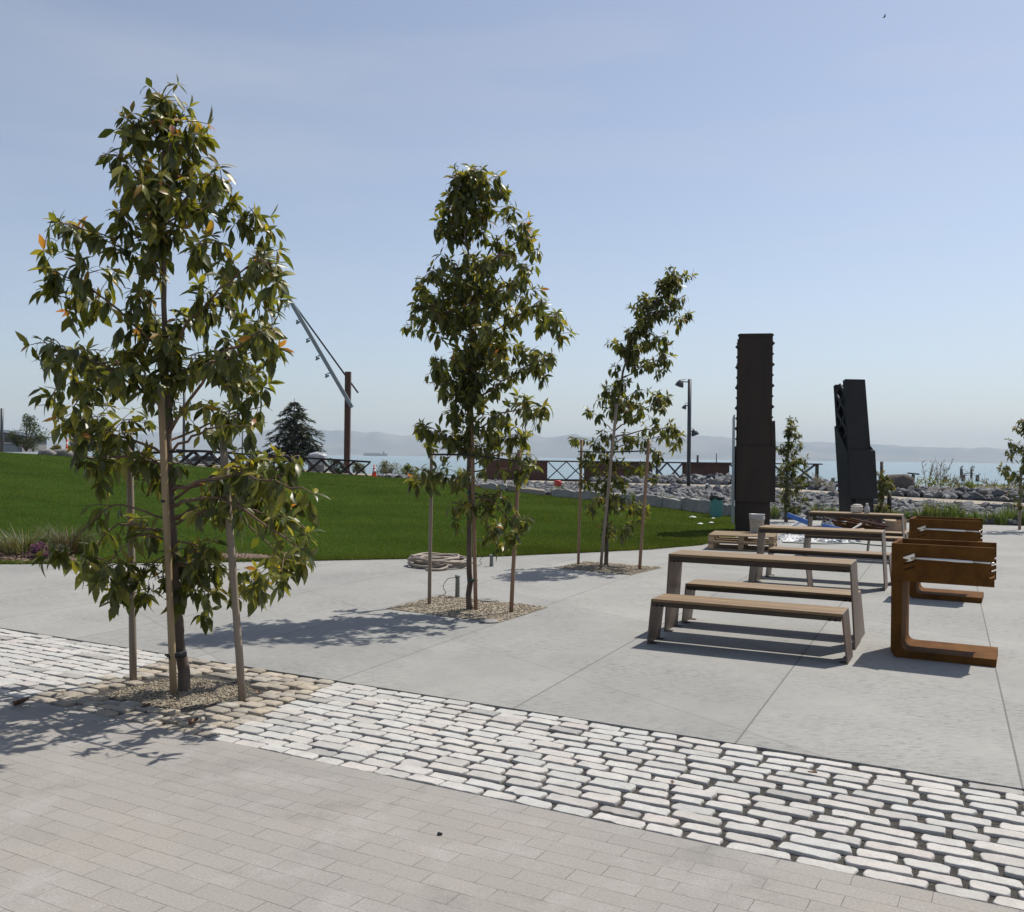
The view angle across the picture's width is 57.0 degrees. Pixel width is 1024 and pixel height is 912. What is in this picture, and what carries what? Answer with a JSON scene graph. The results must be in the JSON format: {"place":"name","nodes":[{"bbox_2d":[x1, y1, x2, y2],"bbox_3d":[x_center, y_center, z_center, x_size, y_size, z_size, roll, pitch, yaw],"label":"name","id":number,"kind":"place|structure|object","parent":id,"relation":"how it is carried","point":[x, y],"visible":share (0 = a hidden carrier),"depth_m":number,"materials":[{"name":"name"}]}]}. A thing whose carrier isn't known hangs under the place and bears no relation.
{"place":"outdoors","nodes":[
{"label":"outdoors","id":0,"kind":"place"},
{"bbox_2d":[3,430,50,451],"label":"building","id":1,"kind":"structure","parent":0,"point":[8,446],"depth_m":75.31,"materials":[{"name":"grey paint"}]},
{"bbox_2d":[3,445,17,451],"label":"door","id":2,"kind":"structure","parent":1,"relation":"in","point":[6,448],"depth_m":75.21,"materials":[{"name":"metal"}]},
{"bbox_2d":[30,517,110,554],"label":"ornamental grass","id":3,"kind":"object","parent":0,"point":[75,546],"depth_m":15.20,"materials":[{"name":"plant"}]},
{"bbox_2d":[0,452,745,563],"bbox_3d":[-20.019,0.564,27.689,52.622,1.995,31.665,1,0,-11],"label":"lawn","id":4,"kind":"structure","parent":0,"point":[70,485],"depth_m":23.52,"materials":[{"name":"plant"}]},
{"bbox_2d":[0,551,76,561],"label":"mulch bed","id":5,"kind":"object","parent":4,"relation":"on","point":[26,556],"visible":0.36,"depth_m":14.55,"materials":[{"name":"brown wood"}]},
{"bbox_2d":[0,523,72,554],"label":"ornamental grass","id":6,"kind":"object","parent":5,"relation":"on","point":[24,545],"depth_m":14.88,"materials":[{"name":"plant"}]},
{"bbox_2d":[27,541,52,557],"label":"flowering shrub","id":7,"kind":"object","parent":5,"relation":"on","point":[36,549],"visible":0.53,"depth_m":14.56,"materials":[{"name":"purple plant"}]},
{"bbox_2d":[0,549,268,561],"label":"bark chips","id":8,"kind":"object","parent":5,"relation":"on","point":[18,556],"visible":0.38,"depth_m":14.63,"materials":[{"name":"wood"}]},
{"bbox_2d":[222,553,270,558],"bbox_3d":[-4.471,1.629,15.225,1.650,0.100,0.812,1,0,0],"label":"mulch patch","id":9,"kind":"object","parent":4,"relation":"on","point":[247,556],"visible":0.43,"depth_m":15.09,"materials":[{"name":"brown wood"}]},
{"bbox_2d":[709,494,724,516],"bbox_3d":[5.848,1.427,26.904,0.440,0.650,0.442,1,0,0],"label":"litter bin","id":10,"kind":"object","parent":4,"relation":"on","point":[716,506],"visible":0.87,"depth_m":26.73,"materials":[{"name":"teal plastic"}]},
{"bbox_2d":[0,520,1023,790],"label":"plaza","id":11,"kind":"structure","parent":0,"point":[578,646],"depth_m":8.40,"materials":[{"name":"concrete"}]},
{"bbox_2d":[407,552,472,570],"bbox_3d":[-1.085,1.611,14.508,1.017,0.175,1.040,1,0,-35],"label":"coiled hose","id":12,"kind":"object","parent":11,"relation":"on","point":[442,561],"visible":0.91,"depth_m":14.27,"materials":[{"name":"fabric"}]},
{"bbox_2d":[386,595,547,622],"bbox_3d":[-0.497,1.699,10.561,1.607,0.004,1.181,1,0,32],"label":"gravel pit","id":13,"kind":"object","parent":11,"relation":"on","point":[443,611],"visible":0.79,"depth_m":10.45,"materials":[{"name":"gravel"}]},
{"bbox_2d":[427,447,433,603],"bbox_3d":[-0.932,0.825,10.781,0.049,1.845,0.043,1,0,0],"label":"tree stake","id":14,"kind":"object","parent":13,"relation":"on","point":[430,546],"visible":0.69,"depth_m":10.76,"materials":[{"name":"wood"}]},
{"bbox_2d":[438,575,459,596],"bbox_3d":[-0.750,1.565,11.318,0.257,0.270,0.064,1,0,-14],"label":"irrigation stub","id":15,"kind":"object","parent":13,"relation":"on","point":[457,585],"visible":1,"depth_m":11.32,"materials":[{"name":"metal"}]},
{"bbox_2d":[469,400,477,609],"bbox_3d":[-0.427,0.489,10.414,0.129,2.530,0.045,1,0,0],"label":"tree stake","id":16,"kind":"object","parent":13,"relation":"on","point":[474,530],"visible":0.8,"depth_m":10.39,"materials":[{"name":"brown wood"}]},
{"bbox_2d":[400,162,578,609],"bbox_3d":[-0.259,-0.748,10.412,2.045,5.013,1.460,1,0,0],"label":"street tree","id":17,"kind":"object","parent":13,"relation":"on","point":[465,365],"visible":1,"depth_m":10.32,"materials":[{"name":"green plant"}]},
{"bbox_2d":[509,449,520,611],"bbox_3d":[0.036,0.844,10.294,0.118,1.832,0.047,1,0,0],"label":"tree stake","id":18,"kind":"object","parent":13,"relation":"on","point":[512,585],"visible":0.64,"depth_m":10.27,"materials":[{"name":"brown wood"}]},
{"bbox_2d":[430,453,516,461],"bbox_3d":[-0.427,0.020,10.405,1.095,0.089,0.092,1,0,17],"label":"cross strap","id":19,"kind":"object","parent":18,"relation":"attached to","point":[473,456],"visible":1,"depth_m":10.38,"materials":[{"name":"black rubber"}]},
{"bbox_2d":[555,561,662,574],"bbox_3d":[1.471,1.726,14.541,1.352,0.004,1.149,1,0,32],"label":"gravel pit","id":20,"kind":"object","parent":11,"relation":"on","point":[610,569],"visible":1,"depth_m":14.38,"materials":[{"name":"gravel"}]},
{"bbox_2d":[577,440,582,563],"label":"tree stake","id":21,"kind":"object","parent":20,"relation":"on","point":[579,511],"visible":0.83,"depth_m":14.92,"materials":[{"name":"brown wood"}]},
{"bbox_2d":[578,450,645,452],"bbox_3d":[1.609,-0.076,14.814,1.153,0.055,0.063,1,0,12],"label":"cross strap","id":22,"kind":"object","parent":21,"relation":"attached to","point":[610,451],"visible":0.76,"depth_m":14.80,"materials":[{"name":"black rubber"}]},
{"bbox_2d":[599,404,617,568],"bbox_3d":[1.472,0.491,14.373,0.268,2.580,0.047,1,0,0],"label":"tree stake","id":23,"kind":"object","parent":20,"relation":"on","point":[608,486],"visible":0.93,"depth_m":14.35,"materials":[{"name":"wood"}]},
{"bbox_2d":[567,267,697,564],"bbox_3d":[1.907,-0.622,14.849,2.109,4.817,1.374,1,0,0],"label":"street tree","id":24,"kind":"object","parent":20,"relation":"on","point":[646,308],"visible":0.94,"depth_m":14.83,"materials":[{"name":"green plant"}]},
{"bbox_2d":[638,441,650,569],"bbox_3d":[2.014,0.778,14.369,0.172,2.019,0.051,1,0,0],"label":"tree stake","id":25,"kind":"object","parent":20,"relation":"on","point":[644,505],"visible":0.91,"depth_m":14.35,"materials":[{"name":"brown wood"}]},
{"bbox_2d":[708,538,776,551],"bbox_3d":[4.420,1.696,18.026,1.200,0.141,1.000,1,0,19],"label":"pallet","id":26,"kind":"object","parent":11,"relation":"on","point":[740,547],"visible":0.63,"depth_m":17.74,"materials":[{"name":"brown wood"}]},
{"bbox_2d":[708,531,776,543],"bbox_3d":[4.422,1.553,18.026,1.200,0.141,1.000,1,0,19],"label":"pallet","id":27,"kind":"object","parent":26,"relation":"on","point":[741,538],"visible":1,"depth_m":17.78,"materials":[{"name":"brown wood"}]},
{"bbox_2d":[749,513,764,532],"bbox_3d":[4.752,1.305,18.299,0.306,0.360,0.305,1,0,0],"label":"bucket","id":28,"kind":"object","parent":27,"relation":"on","point":[756,521],"visible":0.91,"depth_m":18.18,"materials":[{"name":"grey plastic"}]},
{"bbox_2d":[647,593,852,664],"bbox_3d":[2.096,1.522,8.404,1.749,0.421,0.417,1,0,26],"label":"picnic bench","id":29,"kind":"object","parent":11,"relation":"on","point":[659,603],"visible":1,"depth_m":8.30,"materials":[{"name":"wood"}]},
{"bbox_2d":[731,333,775,531],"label":"steel tower","id":30,"kind":"structure","parent":11,"relation":"on","point":[753,467],"depth_m":21.89,"materials":[{"name":"metal"}]},
{"bbox_2d":[664,550,860,649],"bbox_3d":[2.387,1.351,9.059,1.780,0.771,0.487,1,0,26],"label":"picnic table","id":31,"kind":"object","parent":11,"relation":"on","point":[676,559],"visible":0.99,"depth_m":8.93,"materials":[{"name":"wood"}]},
{"bbox_2d":[681,579,864,638],"bbox_3d":[2.611,1.528,9.504,1.749,0.421,0.417,1,0,26],"label":"picnic bench","id":32,"kind":"object","parent":11,"relation":"on","point":[693,586],"visible":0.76,"depth_m":9.41,"materials":[{"name":"wood"}]},
{"bbox_2d":[748,567,812,586],"bbox_3d":[3.546,1.542,12.446,0.789,0.421,0.417,1,0,26],"label":"picnic bench","id":33,"kind":"object","parent":11,"relation":"on","point":[752,574],"visible":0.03,"depth_m":12.44,"materials":[{"name":"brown metal"}]},
{"bbox_2d":[776,416,809,521],"bbox_3d":[7.717,0.363,25.985,0.940,3.011,0.950,1,0,0],"label":"park tree","id":34,"kind":"object","parent":11,"relation":"on","point":[784,499],"visible":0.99,"depth_m":25.95,"materials":[{"name":"green plant"}]},
{"bbox_2d":[786,513,807,524],"bbox_3d":[6.554,1.444,21.549,0.565,0.283,0.030,1,0,34],"label":"foam board","id":35,"kind":"object","parent":11,"relation":"on","point":[797,518],"visible":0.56,"depth_m":21.55,"materials":[{"name":"plastic"}]},
{"bbox_2d":[777,534,819,541],"bbox_3d":[6.080,1.712,20.002,1.122,0.149,0.818,1,0,0],"label":"plastic film","id":36,"kind":"object","parent":11,"relation":"on","point":[790,537],"visible":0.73,"depth_m":19.81,"materials":[{"name":"plastic"}]},
{"bbox_2d":[755,525,887,590],"bbox_3d":[4.227,1.376,12.908,1.690,0.771,0.487,1,0,26],"label":"picnic table","id":37,"kind":"object","parent":11,"relation":"on","point":[763,530],"visible":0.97,"depth_m":12.76,"materials":[{"name":"wood"}]},
{"bbox_2d":[765,546,891,584],"bbox_3d":[4.511,1.554,13.419,1.709,0.421,0.417,1,0,26],"label":"picnic bench","id":38,"kind":"object","parent":11,"relation":"on","point":[826,552],"visible":0.81,"depth_m":13.31,"materials":[{"name":"brown wood"}]},
{"bbox_2d":[782,542,891,546],"bbox_3d":[6.847,1.787,19.147,2.598,0.022,0.453,1,0,18],"label":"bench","id":39,"kind":"object","parent":11,"relation":"on","point":[836,543],"visible":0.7,"depth_m":19.19,"materials":[{"name":"wood"}]},
{"bbox_2d":[818,539,856,542],"bbox_3d":[6.796,1.719,19.691,0.825,0.152,0.643,1,0,0],"label":"plastic film","id":40,"kind":"object","parent":11,"relation":"on","point":[835,541],"visible":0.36,"depth_m":19.51,"materials":[{"name":"plastic"}]},
{"bbox_2d":[802,535,903,556],"bbox_3d":[5.867,1.573,16.201,1.649,0.421,0.417,1,0,26],"label":"picnic bench","id":41,"kind":"object","parent":11,"relation":"on","point":[888,539],"visible":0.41,"depth_m":16.07,"materials":[{"name":"brown wood"}]},
{"bbox_2d":[807,511,904,547],"bbox_3d":[6.145,1.402,16.862,1.650,0.771,0.487,1,0,26],"label":"picnic table","id":42,"kind":"object","parent":11,"relation":"on","point":[811,514],"visible":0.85,"depth_m":16.71,"materials":[{"name":"wood"}]},
{"bbox_2d":[851,504,862,512],"bbox_3d":[6.165,0.938,16.846,0.240,0.155,0.166,1,0,0],"label":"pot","id":43,"kind":"object","parent":42,"relation":"on","point":[856,508],"visible":1,"depth_m":16.79,"materials":[{"name":"ceramic"}]},
{"bbox_2d":[874,470,895,520],"bbox_3d":[10.310,1.111,26.126,0.707,1.572,0.648,1,0,0],"label":"climbing shrub","id":44,"kind":"object","parent":11,"relation":"on","point":[883,484],"visible":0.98,"depth_m":26.15,"materials":[{"name":"green plant"}]},
{"bbox_2d":[866,531,907,550],"bbox_3d":[6.813,1.585,17.088,0.709,0.421,0.417,1,0,26],"label":"picnic bench","id":45,"kind":"object","parent":11,"relation":"on","point":[892,533],"visible":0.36,"depth_m":16.93,"materials":[{"name":"brown wood"}]},
{"bbox_2d":[884,519,908,530],"bbox_3d":[8.668,1.615,21.299,0.340,0.413,0.540,1,0,-23],"label":"cardboard box","id":46,"kind":"object","parent":11,"relation":"on","point":[893,524],"visible":0.52,"depth_m":21.17,"materials":[{"name":"cardboard"}]},
{"bbox_2d":[891,538,997,666],"bbox_3d":[3.783,1.257,8.241,0.822,0.990,0.687,1,0,28],"label":"barbecue grill","id":47,"kind":"object","parent":11,"relation":"on","point":[968,563],"visible":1,"depth_m":8.10,"materials":[{"name":"metal"}]},
{"bbox_2d":[909,516,983,602],"bbox_3d":[5.433,1.280,11.791,0.822,0.990,0.687,1,0,28],"label":"barbecue grill","id":48,"kind":"object","parent":11,"relation":"on","point":[946,528],"visible":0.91,"depth_m":11.62,"materials":[{"name":"brown metal"}]},
{"bbox_2d":[996,419,1023,510],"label":"street tree","id":49,"kind":"object","parent":11,"relation":"on","point":[1006,473],"visible":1,"depth_m":23.43,"materials":[{"name":"green plant"}]},
{"bbox_2d":[1018,467,1021,529],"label":"tree stake","id":50,"kind":"object","parent":11,"relation":"on","point":[1019,511],"visible":0.56,"depth_m":23.94,"materials":[{"name":"wood"}]},
{"bbox_2d":[0,694,1023,911],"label":"brick pavement","id":51,"kind":"structure","parent":0,"point":[100,813],"depth_m":4.08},
{"bbox_2d":[12,697,28,705],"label":"fallen leaf","id":52,"kind":"object","parent":51,"relation":"on","point":[17,702],"visible":1,"depth_m":6.26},
{"bbox_2d":[0,628,1023,910],"bbox_3d":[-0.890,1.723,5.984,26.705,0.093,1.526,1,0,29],"label":"cobblestone paving","id":53,"kind":"structure","parent":0,"point":[300,724],"depth_m":5.19,"materials":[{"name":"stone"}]},
{"bbox_2d":[15,76,330,691],"bbox_3d":[-2.386,-0.472,6.628,2.555,4.410,1.794,1,0,0],"label":"street tree","id":54,"kind":"object","parent":53,"relation":"on","point":[155,201],"visible":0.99,"depth_m":6.60,"materials":[{"name":"green plant"}]},
{"bbox_2d":[164,650,186,658],"bbox_3d":[-2.366,1.403,6.656,0.132,0.040,0.125,1,0,0],"label":"tree tie","id":55,"kind":"object","parent":54,"relation":"attached to","point":[181,654],"visible":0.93,"depth_m":6.62,"materials":[{"name":"black rubber"}]},
{"bbox_2d":[108,677,253,710],"bbox_3d":[-2.359,1.698,6.740,1.140,0.049,0.980,1,0,29],"label":"gravel bed","id":56,"kind":"object","parent":53,"relation":"on","point":[189,696],"visible":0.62,"depth_m":6.61,"materials":[{"name":"gravel"}]},
{"bbox_2d":[126,435,136,679],"bbox_3d":[-2.840,0.782,7.032,0.105,1.880,0.054,1,0,0],"label":"tree stake","id":57,"kind":"object","parent":56,"relation":"on","point":[132,621],"visible":0.47,"depth_m":7.01,"materials":[{"name":"wood"}]},
{"bbox_2d":[119,450,231,453],"bbox_3d":[-2.489,-0.025,6.808,1.022,0.047,0.151,1,0,21],"label":"cross strap","id":58,"kind":"object","parent":57,"relation":"attached to","point":[184,451],"visible":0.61,"depth_m":6.68,"materials":[{"name":"black rubber"}]},
{"bbox_2d":[157,389,176,695],"bbox_3d":[-2.423,0.613,6.624,0.171,2.229,0.050,1,0,0],"label":"tree stake","id":59,"kind":"object","parent":56,"relation":"on","point":[167,548],"visible":0.86,"depth_m":6.60,"materials":[{"name":"wood"}]},
{"bbox_2d":[219,441,245,701],"bbox_3d":[-1.930,0.800,6.511,0.211,1.867,0.052,1,0,0],"label":"tree stake","id":60,"kind":"object","parent":56,"relation":"on","point":[235,606],"visible":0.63,"depth_m":6.49,"materials":[{"name":"wood"}]},
{"bbox_2d":[0,0,1023,449],"label":"sky","id":61,"kind":"structure","parent":0,"point":[841,181],"materials":[{"name":"blue"}]},
{"bbox_2d":[6,452,1023,525],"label":"ground","id":62,"kind":"structure","parent":0,"point":[477,478],"depth_m":49.87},
{"bbox_2d":[0,408,3,451],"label":"lamp post","id":63,"kind":"object","parent":62,"relation":"on","point":[1,426],"visible":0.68,"depth_m":61.93,"materials":[{"name":"metal"}]},
{"bbox_2d":[38,449,56,455],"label":"boulder","id":64,"kind":"object","parent":62,"relation":"on","point":[47,452],"visible":0.8,"depth_m":42.74,"materials":[{"name":"stone"}]},
{"bbox_2d":[53,449,73,456],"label":"boulder","id":65,"kind":"object","parent":62,"relation":"on","point":[61,452],"visible":0.53,"depth_m":43.14,"materials":[{"name":"stone"}]},
{"bbox_2d":[182,391,185,458],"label":"lamp post","id":66,"kind":"object","parent":62,"relation":"on","point":[183,429],"visible":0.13,"depth_m":59.94,"materials":[{"name":"metal"}]},
{"bbox_2d":[176,455,241,464],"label":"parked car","id":67,"kind":"object","parent":62,"relation":"on","point":[207,459],"visible":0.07,"depth_m":59.20,"materials":[{"name":"metal"}]},
{"bbox_2d":[176,449,370,475],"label":"truss rail","id":68,"kind":"object","parent":62,"relation":"on","point":[202,458],"visible":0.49,"depth_m":47.11,"materials":[{"name":"metal"}]},
{"bbox_2d":[249,398,332,466],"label":"conifer","id":69,"kind":"object","parent":62,"relation":"on","point":[294,442],"visible":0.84,"depth_m":57.69,"materials":[{"name":"green plant"}]},
{"bbox_2d":[256,244,358,473],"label":"boom mast","id":70,"kind":"object","parent":62,"relation":"on","point":[346,394],"visible":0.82,"depth_m":51.84,"materials":[{"name":"metal"}]},
{"bbox_2d":[328,460,344,473],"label":"shore shrub","id":71,"kind":"object","parent":62,"relation":"on","point":[336,469],"visible":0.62,"depth_m":50.33,"materials":[{"name":"green plant"}]},
{"bbox_2d":[352,462,365,472],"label":"shore shrub","id":72,"kind":"object","parent":62,"relation":"on","point":[355,469],"visible":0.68,"depth_m":53.80,"materials":[{"name":"green plant"}]},
{"bbox_2d":[376,460,400,474],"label":"shore shrub","id":73,"kind":"object","parent":62,"relation":"on","point":[385,469],"visible":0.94,"depth_m":53.95,"materials":[{"name":"green plant"}]},
{"bbox_2d":[399,463,418,475],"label":"shore shrub","id":74,"kind":"object","parent":62,"relation":"on","point":[407,469],"visible":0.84,"depth_m":52.00,"materials":[{"name":"green plant"}]},
{"bbox_2d":[481,482,506,490],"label":"stone block","id":75,"kind":"structure","parent":62,"relation":"on","point":[492,485],"depth_m":37.00,"materials":[{"name":"stone"}]},
{"bbox_2d":[507,485,544,495],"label":"stone block","id":76,"kind":"structure","parent":62,"relation":"on","point":[532,490],"depth_m":34.09,"materials":[{"name":"stone"}]},
{"bbox_2d":[552,488,575,497],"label":"stone block","id":77,"kind":"structure","parent":62,"relation":"on","point":[566,493],"depth_m":32.15,"materials":[{"name":"stone"}]},
{"bbox_2d":[576,490,601,499],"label":"stone block","id":78,"kind":"structure","parent":62,"relation":"on","point":[587,494],"depth_m":31.29,"materials":[{"name":"stone"}]},
{"bbox_2d":[636,494,661,506],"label":"stone block","id":79,"kind":"structure","parent":62,"relation":"on","point":[654,500],"depth_m":29.15,"materials":[{"name":"stone"}]},
{"bbox_2d":[486,460,822,482],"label":"rusty barrier","id":80,"kind":"object","parent":62,"relation":"on","point":[704,468],"visible":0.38,"depth_m":47.27,"materials":[{"name":"metal"}]},
{"bbox_2d":[661,496,681,509],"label":"stone block","id":81,"kind":"structure","parent":62,"relation":"on","point":[673,503],"depth_m":28.72,"materials":[{"name":"stone"}]},
{"bbox_2d":[675,379,698,485],"bbox_3d":[6.759,-0.797,36.461,0.957,4.374,0.331,1,0,0],"label":"lamp post","id":82,"kind":"object","parent":62,"relation":"on","point":[679,383],"visible":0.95,"depth_m":36.44,"materials":[{"name":"metal"}]},
{"bbox_2d":[680,497,709,512],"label":"stone block","id":83,"kind":"structure","parent":62,"relation":"on","point":[696,505],"depth_m":28.20,"materials":[{"name":"stone"}]},
{"bbox_2d":[376,472,1023,523],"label":"riprap","id":84,"kind":"object","parent":62,"relation":"on","point":[676,487],"visible":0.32,"depth_m":34.19,"materials":[{"name":"stone"}]},
{"bbox_2d":[801,472,835,487],"bbox_3d":[12.145,0.967,36.466,1.842,0.701,1.995,1,0,19],"label":"tall weed","id":85,"kind":"object","parent":84,"relation":"on","point":[817,480],"visible":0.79,"depth_m":36.21,"materials":[{"name":"plant"}]},
{"bbox_2d":[722,504,734,515],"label":"stone block","id":86,"kind":"structure","parent":62,"relation":"on","point":[726,509],"depth_m":27.54,"materials":[{"name":"stone"}]},
{"bbox_2d":[770,503,782,518],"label":"grass tuft","id":87,"kind":"object","parent":62,"relation":"on","point":[774,512],"visible":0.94,"depth_m":27.34,"materials":[{"name":"plant"}]},
{"bbox_2d":[806,502,827,518],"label":"grass tuft","id":88,"kind":"object","parent":62,"relation":"on","point":[815,509],"visible":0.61,"depth_m":27.20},
{"bbox_2d":[887,493,891,512],"bbox_3d":[10.981,1.460,27.442,0.124,0.788,0.124,1,0,0],"label":"post","id":89,"kind":"object","parent":62,"relation":"on","point":[889,499],"visible":0.5,"depth_m":27.40,"materials":[{"name":"metal"}]},
{"bbox_2d":[885,474,914,496],"bbox_3d":[14.111,1.102,34.654,1.262,0.900,0.860,1,0,0],"label":"boulder","id":90,"kind":"object","parent":62,"relation":"on","point":[905,481],"visible":0.4,"depth_m":34.32,"materials":[{"name":"stone"}]},
{"bbox_2d":[914,458,949,486],"bbox_3d":[15.950,0.684,36.517,1.943,1.279,1.602,1,0,-19],"label":"tall weed","id":91,"kind":"object","parent":62,"relation":"on","point":[929,478],"visible":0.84,"depth_m":36.51,"materials":[{"name":"plant"}]},
{"bbox_2d":[917,495,947,516],"bbox_3d":[11.753,1.453,26.392,0.988,0.817,0.954,1,0,11],"label":"grass tuft","id":92,"kind":"object","parent":62,"relation":"on","point":[932,511],"visible":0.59,"depth_m":26.31,"materials":[{"name":"plant"}]},
{"bbox_2d":[918,458,974,486],"bbox_3d":[16.740,0.711,36.429,1.598,1.251,1.561,1,0,-34],"label":"tall weed","id":93,"kind":"object","parent":62,"relation":"on","point":[943,481],"visible":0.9,"depth_m":36.46,"materials":[{"name":"plant"}]},
{"bbox_2d":[936,493,970,517],"bbox_3d":[12.327,1.458,26.212,1.118,0.822,1.084,1,0,0],"label":"grass tuft","id":94,"kind":"object","parent":62,"relation":"on","point":[952,511],"visible":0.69,"depth_m":26.12,"materials":[{"name":"plant"}]},
{"bbox_2d":[943,473,988,487],"bbox_3d":[17.316,1.012,36.012,1.610,0.711,1.546,1,0,12],"label":"tall weed","id":95,"kind":"object","parent":62,"relation":"on","point":[956,482],"visible":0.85,"depth_m":36.03,"materials":[{"name":"plant"}]},
{"bbox_2d":[970,506,986,523],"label":"grass tuft","id":96,"kind":"object","parent":62,"relation":"on","point":[980,516],"visible":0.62,"depth_m":25.94,"materials":[{"name":"plant"}]},
{"bbox_2d":[953,484,1018,490],"bbox_3d":[19.710,1.485,38.369,4.129,0.659,1.243,1,0,0],"label":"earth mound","id":97,"kind":"object","parent":62,"relation":"on","point":[1014,488],"visible":0.04,"depth_m":38.16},
{"bbox_2d":[975,477,1018,489],"bbox_3d":[19.457,1.042,37.058,3.258,0.636,2.075,1,0,0],"label":"tall weed","id":98,"kind":"object","parent":62,"relation":"on","point":[1001,487],"visible":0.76,"depth_m":37.08,"materials":[{"name":"plant"}]},
{"bbox_2d":[991,489,1003,499],"bbox_3d":[16.561,1.328,32.291,0.324,0.324,0.574,-15,-23,-37],"label":"riprap stone","id":99,"kind":"object","parent":62,"relation":"on","point":[998,492],"visible":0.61,"depth_m":32.17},
{"bbox_2d":[989,508,1010,524],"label":"grass tuft","id":100,"kind":"object","parent":62,"relation":"on","point":[999,518],"visible":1,"depth_m":25.77,"materials":[{"name":"plant"}]},
{"bbox_2d":[993,502,1022,519],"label":"grass tuft","id":101,"kind":"object","parent":62,"relation":"on","point":[1009,516],"visible":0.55,"depth_m":26.22,"materials":[{"name":"plant"}]},
{"bbox_2d":[10,452,1023,505],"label":"path","id":102,"kind":"structure","parent":0,"point":[942,500],"depth_m":34.02,"materials":[{"name":"concrete"}]},
{"bbox_2d":[6,413,49,451],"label":"leafy tree","id":103,"kind":"object","parent":102,"relation":"on","point":[26,445],"visible":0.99,"depth_m":59.89,"materials":[{"name":"green plant"}]},
{"bbox_2d":[308,452,326,472],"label":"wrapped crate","id":104,"kind":"object","parent":102,"relation":"on","point":[321,466],"visible":0.69,"depth_m":53.10,"materials":[{"name":"plastic"}]},
{"bbox_2d":[14,452,1023,490],"bbox_3d":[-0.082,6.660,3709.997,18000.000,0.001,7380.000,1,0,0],"label":"water","id":105,"kind":"structure","parent":0,"point":[827,470],"depth_m":449.51,"materials":[{"name":"teal liquid"}]},
{"bbox_2d":[47,429,1023,462],"bbox_3d":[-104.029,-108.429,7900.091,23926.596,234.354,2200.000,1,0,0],"label":"hills","id":106,"kind":"structure","parent":0,"point":[702,447],"depth_m":7618.04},
{"bbox_2d":[833,379,877,520],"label":"steel tower","id":107,"kind":"structure","parent":0,"point":[856,467],"depth_m":24.58,"materials":[{"name":"metal"}]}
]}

